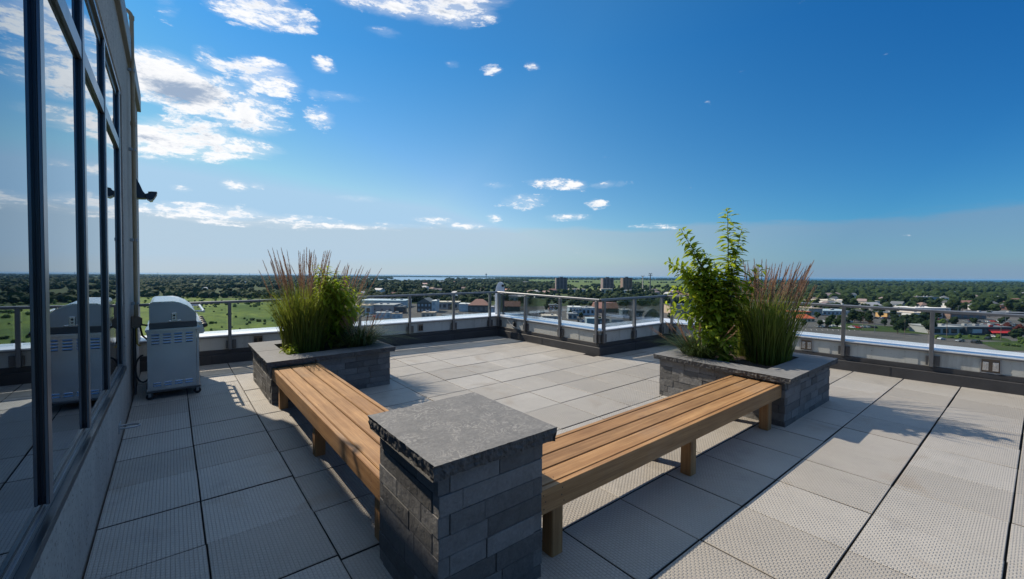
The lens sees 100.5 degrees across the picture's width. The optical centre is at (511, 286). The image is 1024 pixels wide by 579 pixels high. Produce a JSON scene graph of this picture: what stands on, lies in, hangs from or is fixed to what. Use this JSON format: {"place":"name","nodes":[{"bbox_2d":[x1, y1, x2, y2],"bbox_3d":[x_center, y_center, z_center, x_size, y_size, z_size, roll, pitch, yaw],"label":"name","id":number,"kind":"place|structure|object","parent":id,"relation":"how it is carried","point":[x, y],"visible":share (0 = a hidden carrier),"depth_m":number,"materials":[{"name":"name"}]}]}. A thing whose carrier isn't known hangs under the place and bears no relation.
{"place":"outdoors","nodes":[
{"label":"outdoors","id":0,"kind":"place"},
{"bbox_2d":[140,296,310,335],"bbox_3d":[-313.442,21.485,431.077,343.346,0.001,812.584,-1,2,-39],"label":"meadow","id":1,"kind":"structure","parent":0,"point":[240,311],"depth_m":360.72,"materials":[{"name":"green plant"}]},
{"bbox_2d":[143,295,364,330],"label":"scrub","id":2,"kind":"object","parent":1,"relation":"on","point":[256,304],"visible":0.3,"depth_m":484.03,"materials":[{"name":"green plant"}]},
{"bbox_2d":[247,248,348,353],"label":"feather grass","id":3,"kind":"object","parent":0,"point":[300,323],"depth_m":5.92,"materials":[{"name":"green plant"}]},
{"bbox_2d":[281,262,384,347],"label":"feather grass","id":4,"kind":"object","parent":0,"point":[340,344],"depth_m":6.47,"materials":[{"name":"green plant"}]},
{"bbox_2d":[274,311,422,349],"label":"fountain grass","id":5,"kind":"object","parent":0,"point":[359,338],"depth_m":6.22,"materials":[{"name":"plant"}]},
{"bbox_2d":[378,277,494,279],"bbox_3d":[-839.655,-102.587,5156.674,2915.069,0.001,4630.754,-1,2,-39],"label":"lake","id":6,"kind":"structure","parent":0,"point":[421,278],"depth_m":4332.03,"materials":[{"name":"blue liquid"}]},
{"bbox_2d":[353,303,701,322],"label":"parking lot","id":7,"kind":"structure","parent":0,"point":[416,314],"depth_m":384.33,"materials":[{"name":"grey asphalt"}]},
{"bbox_2d":[351,303,375,313],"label":"industrial unit","id":8,"kind":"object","parent":7,"relation":"on","point":[368,307],"visible":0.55,"depth_m":372.78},
{"bbox_2d":[375,310,391,317],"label":"container office","id":9,"kind":"structure","parent":7,"relation":"on","point":[387,314],"depth_m":338.78,"materials":[{"name":"white metal"}]},
{"bbox_2d":[362,298,411,306],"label":"industrial unit","id":10,"kind":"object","parent":7,"relation":"on","point":[404,302],"visible":0.58,"depth_m":445.74,"materials":[{"name":"white"}]},
{"bbox_2d":[374,303,401,312],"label":"industrial unit","id":11,"kind":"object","parent":7,"relation":"on","point":[384,307],"visible":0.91,"depth_m":380.79,"materials":[{"name":"paint"}]},
{"bbox_2d":[391,311,402,318],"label":"container office","id":12,"kind":"structure","parent":7,"relation":"on","point":[396,315],"depth_m":336.82,"materials":[{"name":"metal"}]},
{"bbox_2d":[394,304,406,312],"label":"hopper shed","id":13,"kind":"structure","parent":7,"relation":"on","point":[401,308],"depth_m":382.31,"materials":[{"name":"paint"}]},
{"bbox_2d":[417,297,432,311],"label":"factory hall","id":14,"kind":"structure","parent":7,"relation":"on","point":[424,304],"depth_m":395.74,"materials":[{"name":"paint"}]},
{"bbox_2d":[421,310,436,316],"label":"shed","id":15,"kind":"structure","parent":7,"relation":"on","point":[427,313],"depth_m":345.79,"materials":[{"name":"paint"}]},
{"bbox_2d":[432,299,438,311],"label":"factory wing","id":16,"kind":"structure","parent":7,"relation":"on","point":[435,305],"depth_m":397.63,"materials":[{"name":"white"}]},
{"bbox_2d":[439,301,460,308],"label":"industrial unit","id":17,"kind":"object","parent":7,"relation":"on","point":[445,304],"visible":0.7,"depth_m":430.75,"materials":[{"name":"white"}]},
{"bbox_2d":[459,302,469,311],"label":"industrial unit","id":18,"kind":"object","parent":7,"relation":"on","point":[463,307],"visible":0.81,"depth_m":405.76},
{"bbox_2d":[468,299,487,311],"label":"workshop","id":19,"kind":"structure","parent":7,"relation":"on","point":[478,305],"depth_m":400.84,"materials":[{"name":"paint"}]},
{"bbox_2d":[541,313,557,318],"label":"shop","id":20,"kind":"structure","parent":7,"relation":"on","point":[552,316],"depth_m":328.83},
{"bbox_2d":[548,304,557,309],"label":"office","id":21,"kind":"structure","parent":7,"relation":"on","point":[552,306],"depth_m":430.81,"materials":[{"name":"paint"}]},
{"bbox_2d":[566,312,577,318],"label":"garage","id":22,"kind":"structure","parent":7,"relation":"on","point":[571,315],"depth_m":340.80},
{"bbox_2d":[567,305,581,315],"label":"office","id":23,"kind":"structure","parent":7,"relation":"on","point":[576,309],"depth_m":372.76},
{"bbox_2d":[581,306,594,314],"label":"office","id":24,"kind":"structure","parent":7,"relation":"on","point":[587,310],"depth_m":378.80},
{"bbox_2d":[585,317,593,323],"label":"shed","id":25,"kind":"structure","parent":7,"relation":"on","point":[589,320],"depth_m":302.82,"materials":[{"name":"white"}]},
{"bbox_2d":[591,302,610,312],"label":"market hall","id":26,"kind":"structure","parent":7,"relation":"on","point":[599,308],"depth_m":404.50,"materials":[{"name":"paint"}]},
{"bbox_2d":[664,303,695,314],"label":"supermarket","id":27,"kind":"structure","parent":7,"relation":"on","point":[677,307],"depth_m":390.85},
{"bbox_2d":[125,0,1023,279],"label":"sky","id":28,"kind":"structure","parent":0,"point":[855,139],"materials":[{"name":"blue"}]},
{"bbox_2d":[145,274,1007,316],"bbox_3d":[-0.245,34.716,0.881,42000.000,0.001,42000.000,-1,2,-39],"label":"ground","id":29,"kind":"structure","parent":0,"point":[541,301],"depth_m":1016.12,"materials":[{"name":"green plant"}]},
{"bbox_2d":[0,0,140,578],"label":"building","id":30,"kind":"structure","parent":29,"relation":"on","point":[66,314],"depth_m":2.17,"materials":[{"name":"concrete"}]},
{"bbox_2d":[0,0,126,578],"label":"window","id":31,"kind":"structure","parent":30,"relation":"in","point":[62,369],"depth_m":2.02,"materials":[{"name":"blue glass"}]},
{"bbox_2d":[118,421,140,433],"bbox_3d":[-3.736,1.361,4.163,0.164,0.090,0.160,-1,2,-39],"label":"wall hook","id":32,"kind":"object","parent":30,"relation":"attached to","point":[120,426],"depth_m":4.13,"materials":[{"name":"grey metal"}]},
{"bbox_2d":[126,8,141,394],"bbox_3d":[-5.005,-1.058,5.280,0.605,4.912,0.107,-1,2,-39],"label":"gas pipe","id":33,"kind":"object","parent":30,"relation":"attached to","point":[136,321],"visible":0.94,"depth_m":5.44,"materials":[{"name":"grey metal"}]},
{"bbox_2d":[136,179,156,201],"bbox_3d":[-5.297,-1.391,6.159,0.260,0.314,0.200,-1,2,-39],"label":"wall lamp","id":34,"kind":"object","parent":30,"relation":"attached to","point":[150,196],"visible":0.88,"depth_m":6.09,"materials":[{"name":"black metal"}]},
{"bbox_2d":[83,376,1023,578],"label":"roof deck","id":35,"kind":"structure","parent":30,"relation":"on","point":[1006,554],"depth_m":3.07,"materials":[{"name":"grey concrete"}]},
{"bbox_2d":[84,336,1023,578],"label":"terrace floor","id":36,"kind":"structure","parent":35,"relation":"on","point":[858,475],"depth_m":3.34,"materials":[{"name":"concrete"}]},
{"bbox_2d":[135,296,207,399],"bbox_3d":[-4.811,0.791,6.043,0.760,1.270,1.375,-1,2,-39],"label":"grill","id":37,"kind":"object","parent":36,"relation":"on","point":[175,325],"visible":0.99,"depth_m":5.54,"materials":[{"name":"metal"}]},
{"bbox_2d":[248,340,395,404],"bbox_3d":[-2.829,1.148,6.290,1.646,0.629,1.641,-1,2,-39],"label":"planter","id":38,"kind":"object","parent":36,"relation":"on","point":[363,367],"visible":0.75,"depth_m":5.86,"materials":[{"name":"stone"}]},
{"bbox_2d":[279,343,298,354],"bbox_3d":[-2.991,0.881,5.712,0.252,0.221,0.310,0,2,-17],"label":"weedy plant","id":39,"kind":"object","parent":38,"relation":"in","point":[292,350],"visible":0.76,"depth_m":5.74,"materials":[{"name":"green plant"}]},
{"bbox_2d":[310,265,362,348],"bbox_3d":[-2.605,0.311,6.275,0.772,1.260,0.713,-1,2,-39],"label":"leafy shrub","id":40,"kind":"object","parent":38,"relation":"in","point":[347,296],"visible":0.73,"depth_m":6.17,"materials":[{"name":"green plant"}]},
{"bbox_2d":[272,362,388,540],"bbox_3d":[-1.656,1.296,4.043,0.526,0.524,3.486,-1,2,-39],"label":"bench","id":41,"kind":"object","parent":36,"relation":"on","point":[334,409],"visible":0.7,"depth_m":3.78,"materials":[{"name":"brown wood"}]},
{"bbox_2d":[367,392,556,578],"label":"stone pillar","id":42,"kind":"structure","parent":36,"relation":"on","point":[460,477],"depth_m":2.20,"materials":[{"name":"stone"}]},
{"bbox_2d":[139,312,1023,395],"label":"parapet","id":43,"kind":"structure","parent":36,"relation":"on","point":[959,367],"depth_m":7.51,"materials":[{"name":"white concrete"}]},
{"bbox_2d":[253,335,262,342],"bbox_3d":[-4.618,0.986,7.751,0.164,0.207,0.049,-1,2,-33],"label":"outlet box","id":44,"kind":"object","parent":43,"relation":"attached to","point":[257,338],"visible":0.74,"depth_m":7.75,"materials":[{"name":"grey metal"}]},
{"bbox_2d":[139,291,496,349],"bbox_3d":[-3.272,0.625,8.589,6.939,0.963,0.062,-1,2,-33],"label":"railing","id":45,"kind":"object","parent":43,"relation":"on","point":[230,343],"visible":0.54,"depth_m":9.02,"materials":[{"name":"metal"}]},
{"bbox_2d":[417,324,423,331],"bbox_3d":[-2.022,0.911,9.428,0.134,0.176,0.049,-1,2,-33],"label":"outlet box","id":46,"kind":"object","parent":43,"relation":"attached to","point":[420,327],"visible":1,"depth_m":9.42,"materials":[{"name":"grey metal"}]},
{"bbox_2d":[495,282,503,313],"bbox_3d":[-0.315,0.421,10.797,0.236,1.082,0.230,0,1,0],"label":"roof vent","id":47,"kind":"object","parent":43,"relation":"on","point":[500,286],"visible":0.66,"depth_m":10.70,"materials":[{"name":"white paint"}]},
{"bbox_2d":[497,291,600,342],"bbox_3d":[0.661,0.606,9.306,0.062,0.906,3.113,-1,2,-41],"label":"railing","id":48,"kind":"object","parent":43,"relation":"on","point":[525,307],"visible":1,"depth_m":9.66,"materials":[{"name":"metal"}]},
{"bbox_2d":[600,295,666,342],"bbox_3d":[2.538,0.639,8.755,2.112,0.892,0.062,-1,2,-35],"label":"railing","id":49,"kind":"object","parent":43,"relation":"on","point":[634,312],"visible":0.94,"depth_m":8.70,"materials":[{"name":"metal"}]},
{"bbox_2d":[800,338,812,350],"bbox_3d":[5.200,1.031,7.525,0.049,0.207,0.184,-1,2,-44],"label":"outlet box","id":50,"kind":"object","parent":43,"relation":"attached to","point":[806,344],"visible":1,"depth_m":7.53,"materials":[{"name":"grey metal"}]},
{"bbox_2d":[667,295,1023,366],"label":"railing","id":51,"kind":"object","parent":43,"relation":"on","point":[843,350],"visible":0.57,"depth_m":6.53,"materials":[{"name":"metal"}]},
{"bbox_2d":[980,358,1001,374],"bbox_3d":[6.700,1.113,5.965,0.049,0.217,0.204,-1,2,-44],"label":"outlet box","id":52,"kind":"object","parent":43,"relation":"attached to","point":[990,366],"visible":1,"depth_m":5.96,"materials":[{"name":"grey metal"}]},
{"bbox_2d":[541,375,781,557],"bbox_3d":[1.360,1.323,3.693,3.521,0.528,0.525,-1,2,-39],"label":"bench","id":53,"kind":"object","parent":36,"relation":"on","point":[580,461],"visible":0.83,"depth_m":3.25,"materials":[{"name":"brown wood"}]},
{"bbox_2d":[653,348,837,427],"bbox_3d":[3.047,1.202,5.615,1.638,0.628,1.640,-1,2,-39],"label":"planter","id":54,"kind":"object","parent":36,"relation":"on","point":[802,379],"visible":0.75,"depth_m":5.15,"materials":[{"name":"stone"}]},
{"bbox_2d":[688,321,743,361],"bbox_3d":[2.626,0.727,5.447,0.723,0.555,0.352,0,1,-9],"label":"leafy shrub","id":55,"kind":"object","parent":54,"relation":"in","point":[712,336],"visible":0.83,"depth_m":5.44,"materials":[{"name":"green plant"}]},
{"bbox_2d":[664,208,770,346],"bbox_3d":[2.686,-0.024,5.633,1.368,2.028,0.540,1,1,9],"label":"young tree","id":56,"kind":"object","parent":54,"relation":"on","point":[711,301],"visible":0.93,"depth_m":5.58,"materials":[{"name":"green plant"}]},
{"bbox_2d":[140,274,392,297],"bbox_3d":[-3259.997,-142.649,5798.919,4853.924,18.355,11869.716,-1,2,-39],"label":"woodland","id":57,"kind":"object","parent":29,"relation":"on","point":[163,282],"visible":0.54,"depth_m":1047.01,"materials":[{"name":"green plant"}]},
{"bbox_2d":[291,275,539,301],"bbox_3d":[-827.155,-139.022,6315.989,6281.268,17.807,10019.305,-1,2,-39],"label":"woodland","id":58,"kind":"object","parent":29,"relation":"on","point":[472,284],"visible":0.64,"depth_m":1107.77,"materials":[{"name":"green plant"}]},
{"bbox_2d":[555,277,566,289],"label":"apartment tower","id":59,"kind":"structure","parent":29,"relation":"on","point":[560,282],"depth_m":980.41,"materials":[{"name":"paint"}]},
{"bbox_2d":[492,277,703,305],"bbox_3d":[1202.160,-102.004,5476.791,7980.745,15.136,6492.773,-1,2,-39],"label":"woodland","id":60,"kind":"object","parent":29,"relation":"on","point":[543,286],"visible":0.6,"depth_m":897.96,"materials":[{"name":"green plant"}]},
{"bbox_2d":[601,277,613,288],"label":"apartment tower","id":61,"kind":"structure","parent":29,"relation":"on","point":[607,282],"depth_m":930.34,"materials":[{"name":"paint"}]},
{"bbox_2d":[620,277,631,289],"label":"apartment tower","id":62,"kind":"structure","parent":29,"relation":"on","point":[626,283],"depth_m":1010.48,"materials":[{"name":"paint"}]},
{"bbox_2d":[792,314,814,321],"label":"restaurant","id":63,"kind":"structure","parent":29,"relation":"on","point":[810,319],"depth_m":335.87},
{"bbox_2d":[791,306,822,314],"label":"store","id":64,"kind":"structure","parent":29,"relation":"on","point":[818,310],"depth_m":392.79,"materials":[{"name":"paint"}]},
{"bbox_2d":[824,319,832,327],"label":"broadleaf tree","id":65,"kind":"object","parent":29,"relation":"on","point":[828,322],"visible":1,"depth_m":291.48,"materials":[{"name":"green plant"}]},
{"bbox_2d":[822,308,849,314],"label":"store","id":66,"kind":"structure","parent":29,"relation":"on","point":[833,311],"depth_m":398.85,"materials":[{"name":"paint"}]},
{"bbox_2d":[811,299,879,303],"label":"warehouse","id":67,"kind":"structure","parent":29,"relation":"on","point":[831,300],"depth_m":533.01,"materials":[{"name":"white"}]},
{"bbox_2d":[842,297,850,304],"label":"broadleaf tree","id":68,"kind":"object","parent":29,"relation":"on","point":[845,301],"visible":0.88,"depth_m":464.44,"materials":[{"name":"green plant"}]},
{"bbox_2d":[848,313,856,320],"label":"broadleaf tree","id":69,"kind":"object","parent":29,"relation":"on","point":[852,316],"visible":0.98,"depth_m":331.36,"materials":[{"name":"green plant"}]},
{"bbox_2d":[849,299,857,309],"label":"broadleaf tree","id":70,"kind":"object","parent":29,"relation":"on","point":[853,302],"visible":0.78,"depth_m":433.68,"materials":[{"name":"green plant"}]},
{"bbox_2d":[849,309,858,321],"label":"broadleaf tree","id":71,"kind":"object","parent":29,"relation":"on","point":[855,312],"visible":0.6,"depth_m":335.09,"materials":[{"name":"green plant"}]},
{"bbox_2d":[857,313,863,321],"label":"broadleaf tree","id":72,"kind":"object","parent":29,"relation":"on","point":[860,318],"visible":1,"depth_m":328.10,"materials":[{"name":"green plant"}]},
{"bbox_2d":[857,299,866,304],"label":"house","id":73,"kind":"structure","parent":29,"relation":"on","point":[860,301],"depth_m":524.17,"materials":[{"name":"white"}]},
{"bbox_2d":[705,279,1023,311],"bbox_3d":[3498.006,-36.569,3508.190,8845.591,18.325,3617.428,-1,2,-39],"label":"woodland","id":74,"kind":"object","parent":29,"relation":"on","point":[984,291],"visible":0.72,"depth_m":976.72,"materials":[{"name":"green plant"}]},
{"bbox_2d":[864,312,872,320],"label":"broadleaf tree","id":75,"kind":"object","parent":29,"relation":"on","point":[868,316],"visible":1,"depth_m":322.14,"materials":[{"name":"green plant"}]},
{"bbox_2d":[859,302,881,308],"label":"house","id":76,"kind":"structure","parent":29,"relation":"on","point":[873,303],"depth_m":481.40,"materials":[{"name":"white"}]},
{"bbox_2d":[890,318,905,333],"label":"broadleaf tree","id":77,"kind":"object","parent":29,"relation":"on","point":[897,323],"visible":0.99,"depth_m":265.42,"materials":[{"name":"green plant"}]},
{"bbox_2d":[890,301,905,306],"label":"house","id":78,"kind":"structure","parent":29,"relation":"on","point":[894,303],"depth_m":499.49,"materials":[{"name":"paint"}]},
{"bbox_2d":[915,297,924,302],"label":"broadleaf tree","id":79,"kind":"object","parent":29,"relation":"on","point":[920,299],"visible":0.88,"depth_m":499.31,"materials":[{"name":"green plant"}]},
{"bbox_2d":[919,312,929,320],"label":"broadleaf tree","id":80,"kind":"object","parent":29,"relation":"on","point":[925,315],"visible":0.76,"depth_m":300.56,"materials":[{"name":"green plant"}]},
{"bbox_2d":[926,301,938,306],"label":"broadleaf tree","id":81,"kind":"object","parent":29,"relation":"on","point":[932,304],"visible":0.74,"depth_m":445.18,"materials":[{"name":"green plant"}]},
{"bbox_2d":[947,298,961,310],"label":"broadleaf tree","id":82,"kind":"object","parent":29,"relation":"on","point":[953,303],"visible":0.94,"depth_m":433.71,"materials":[{"name":"green plant"}]},
{"bbox_2d":[949,316,959,323],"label":"broadleaf tree","id":83,"kind":"object","parent":29,"relation":"on","point":[953,320],"visible":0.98,"depth_m":301.93,"materials":[{"name":"green plant"}]},
{"bbox_2d":[962,292,972,298],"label":"broadleaf tree","id":84,"kind":"object","parent":29,"relation":"on","point":[966,295],"visible":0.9,"depth_m":602.60,"materials":[{"name":"green plant"}]},
{"bbox_2d":[969,317,977,323],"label":"broadleaf tree","id":85,"kind":"object","parent":29,"relation":"on","point":[973,320],"visible":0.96,"depth_m":311.46,"materials":[{"name":"green plant"}]},
{"bbox_2d":[945,323,1013,334],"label":"restaurant","id":86,"kind":"structure","parent":29,"relation":"on","point":[981,329],"depth_m":262.82,"materials":[{"name":"paint"}]},
{"bbox_2d":[989,305,1001,310],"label":"broadleaf tree","id":87,"kind":"object","parent":29,"relation":"on","point":[995,308],"visible":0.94,"depth_m":433.92,"materials":[{"name":"green plant"}]},
{"bbox_2d":[993,296,1004,302],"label":"broadleaf tree","id":88,"kind":"object","parent":29,"relation":"on","point":[999,299],"visible":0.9,"depth_m":514.38,"materials":[{"name":"green plant"}]},
{"bbox_2d":[1003,299,1014,310],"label":"broadleaf tree","id":89,"kind":"object","parent":29,"relation":"on","point":[1008,304],"visible":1,"depth_m":450.46,"materials":[{"name":"green plant"}]},
{"bbox_2d":[1007,330,1020,337],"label":"broadleaf tree","id":90,"kind":"object","parent":29,"relation":"on","point":[1013,333],"visible":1,"depth_m":247.94,"materials":[{"name":"green plant"}]},
{"bbox_2d":[1013,328,1023,336],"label":"broadleaf tree","id":91,"kind":"object","parent":29,"relation":"on","point":[1020,330],"visible":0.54,"depth_m":250.20,"materials":[{"name":"green plant"}]},
{"bbox_2d":[529,279,692,290],"bbox_3d":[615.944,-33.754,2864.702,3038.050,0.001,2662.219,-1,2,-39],"label":"field","id":92,"kind":"structure","parent":0,"point":[616,284],"depth_m":2324.99,"materials":[{"name":"green plant"}]},
{"bbox_2d":[297,275,1023,281],"bbox_3d":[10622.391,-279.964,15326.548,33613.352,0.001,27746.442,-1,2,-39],"label":"sea","id":93,"kind":"structure","parent":0,"point":[799,279],"depth_m":9888.83,"materials":[{"name":"blue liquid"}]},
{"bbox_2d":[646,319,774,359],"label":"fountain grass","id":94,"kind":"object","parent":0,"point":[691,347],"depth_m":5.55,"materials":[{"name":"green plant"}]},
{"bbox_2d":[729,259,817,365],"bbox_3d":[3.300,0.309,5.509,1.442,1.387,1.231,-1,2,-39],"label":"feather grass","id":95,"kind":"object","parent":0,"point":[769,331],"depth_m":5.32,"materials":[{"name":"green plant"}]},
{"bbox_2d":[828,322,927,333],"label":"lawn","id":96,"kind":"structure","parent":0,"point":[885,328],"depth_m":290.38,"materials":[{"name":"green plant"}]},
{"bbox_2d":[833,317,840,326],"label":"broadleaf tree","id":97,"kind":"object","parent":96,"relation":"on","point":[837,321],"visible":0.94,"depth_m":293.96,"materials":[{"name":"green plant"}]},
{"bbox_2d":[879,319,887,326],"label":"broadleaf tree","id":98,"kind":"object","parent":96,"relation":"on","point":[884,321],"visible":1,"depth_m":301.96,"materials":[{"name":"green plant"}]},
{"bbox_2d":[908,317,917,323],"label":"broadleaf tree","id":99,"kind":"object","parent":96,"relation":"on","point":[911,319],"visible":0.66,"depth_m":296.74,"materials":[{"name":"green plant"}]},
{"bbox_2d":[914,318,922,323],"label":"broadleaf tree","id":100,"kind":"object","parent":96,"relation":"on","point":[918,321],"visible":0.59,"depth_m":283.57,"materials":[{"name":"green plant"}]},
{"bbox_2d":[921,319,937,333],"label":"broadleaf tree","id":101,"kind":"object","parent":96,"relation":"on","point":[925,324],"visible":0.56,"depth_m":264.98,"materials":[{"name":"green plant"}]},
{"bbox_2d":[813,332,986,342],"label":"road","id":102,"kind":"structure","parent":0,"point":[893,336],"depth_m":252.61,"materials":[{"name":"grey asphalt"}]},
{"bbox_2d":[789,309,1023,352],"bbox_3d":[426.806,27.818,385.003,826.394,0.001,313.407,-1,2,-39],"label":"parking lot","id":103,"kind":"structure","parent":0,"point":[809,327],"depth_m":270.02,"materials":[{"name":"grey asphalt"}]},
{"bbox_2d":[875,311,901,316],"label":"storefront","id":104,"kind":"object","parent":103,"relation":"on","point":[886,313],"visible":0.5,"depth_m":374.50,"materials":[{"name":"paint"}]},
{"bbox_2d":[897,311,942,317],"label":"storefront","id":105,"kind":"object","parent":103,"relation":"on","point":[907,312],"visible":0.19,"depth_m":377.54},
{"bbox_2d":[894,306,950,309],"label":"store","id":106,"kind":"structure","parent":103,"relation":"on","point":[927,307],"depth_m":437.37,"materials":[{"name":"paint"}]},
{"bbox_2d":[909,324,963,333],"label":"storefront","id":107,"kind":"object","parent":103,"relation":"on","point":[943,329],"visible":0.74,"depth_m":264.86,"materials":[{"name":"white"}]},
{"bbox_2d":[943,313,985,318],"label":"store","id":108,"kind":"structure","parent":103,"relation":"on","point":[949,316],"depth_m":366.82,"materials":[{"name":"paint"}]},
{"bbox_2d":[972,311,1023,313],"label":"store","id":109,"kind":"structure","parent":103,"relation":"on","point":[1009,312],"depth_m":398.06,"materials":[{"name":"paint"}]},
{"bbox_2d":[934,335,1010,340],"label":"lawn","id":110,"kind":"structure","parent":0,"point":[980,338],"depth_m":249.68,"materials":[{"name":"green plant"}]},
{"bbox_2d":[982,341,1023,350],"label":"lawn","id":111,"kind":"structure","parent":0,"point":[997,345],"depth_m":218.32,"materials":[{"name":"green plant"}]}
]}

